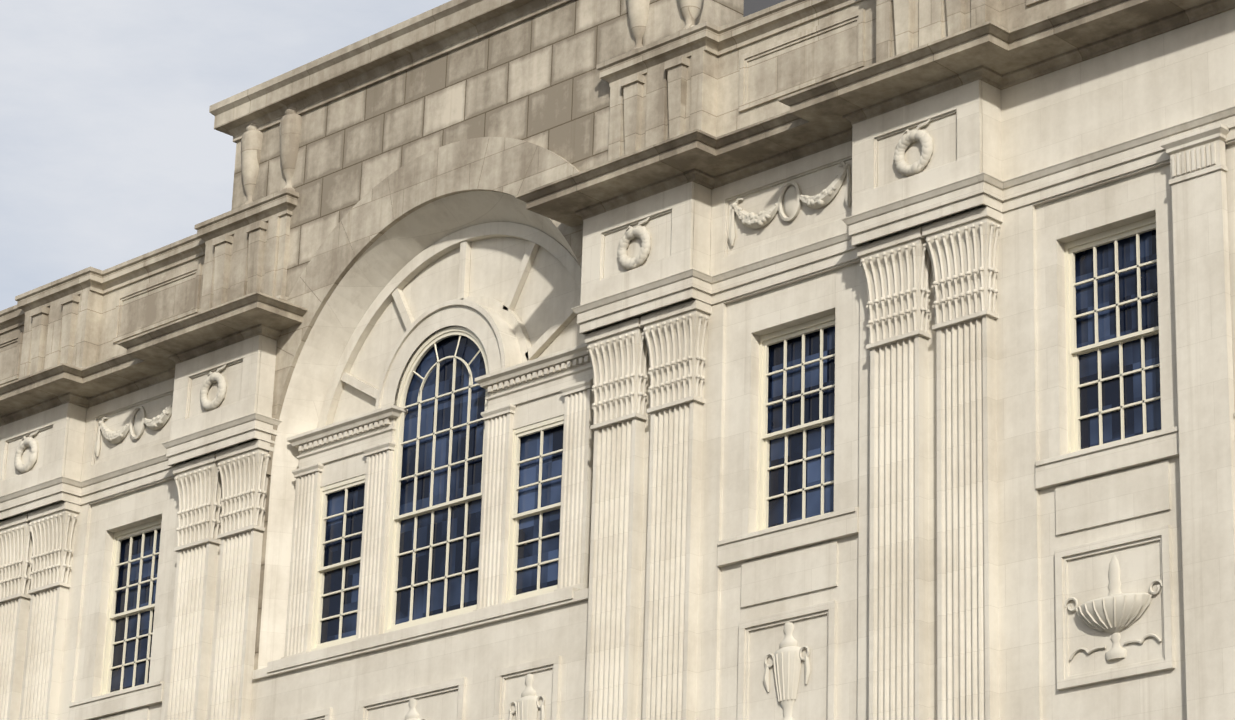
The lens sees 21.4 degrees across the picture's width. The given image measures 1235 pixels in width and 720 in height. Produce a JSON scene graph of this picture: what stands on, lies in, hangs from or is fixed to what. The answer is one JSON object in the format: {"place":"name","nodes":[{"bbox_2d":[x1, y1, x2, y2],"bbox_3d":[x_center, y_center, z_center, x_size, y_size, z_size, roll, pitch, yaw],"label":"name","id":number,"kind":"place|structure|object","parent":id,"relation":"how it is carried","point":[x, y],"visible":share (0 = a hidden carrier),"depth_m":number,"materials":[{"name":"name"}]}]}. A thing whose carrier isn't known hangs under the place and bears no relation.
{"place":"outdoors","nodes":[
{"label":"outdoors","id":0,"kind":"place"},
{"bbox_2d":[0,0,450,310],"label":"sky","id":1,"kind":"structure","parent":0,"point":[112,153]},
{"bbox_2d":[743,0,785,16],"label":"roof","id":2,"kind":"structure","parent":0,"point":[752,6],"depth_m":41.41,"materials":[{"name":"grey"}]},
{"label":"lower storeys","id":3,"kind":"object","parent":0,"visible":0},
{"bbox_2d":[0,8,1234,719],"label":"stone facade","id":4,"kind":"object","parent":3,"relation":"on","point":[962,542],"visible":0.96,"depth_m":37.57,"materials":[{"name":"beige stone"}]},
{"bbox_2d":[231,0,743,669],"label":"wall","id":5,"kind":"structure","parent":4,"relation":"on","point":[537,80],"depth_m":43.09,"materials":[{"name":"stone"}]},
{"bbox_2d":[0,0,1090,475],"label":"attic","id":6,"kind":"object","parent":4,"relation":"attached to","point":[730,76],"visible":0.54,"depth_m":43.41,"materials":[{"name":"stone"}]},
{"bbox_2d":[272,140,581,414],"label":"mortar joints","id":7,"kind":"object","parent":6,"relation":"attached to","point":[393,217],"visible":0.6,"depth_m":43.05,"materials":[{"name":"brown"}]},
{"bbox_2d":[240,0,702,206],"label":"attic urns","id":8,"kind":"object","parent":6,"relation":"on","point":[291,123],"visible":0.5,"depth_m":45.52,"materials":[{"name":"beige stone"}]},
{"bbox_2d":[14,119,1162,719],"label":"relief ornaments","id":9,"kind":"object","parent":4,"relation":"attached to","point":[1116,611],"visible":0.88,"depth_m":37.55,"materials":[{"name":"stone"}]},
{"bbox_2d":[0,0,1234,426],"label":"cornice","id":10,"kind":"structure","parent":4,"relation":"on","point":[828,114],"depth_m":38.26,"materials":[{"name":"stone"}]},
{"bbox_2d":[100,216,1160,694],"bbox_3d":[-2.266,1.503,41.808,0.190,4.060,39.100,20,-27,-41],"label":"joinery","id":11,"kind":"object","parent":4,"relation":"on","point":[1074,352],"visible":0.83,"depth_m":40.70,"materials":[{"name":"beige paint"}]},
{"bbox_2d":[110,229,1160,691],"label":"glazing","id":12,"kind":"structure","parent":11,"relation":"in","point":[468,349],"depth_m":40.62,"materials":[{"name":"blue glass"}]}
]}

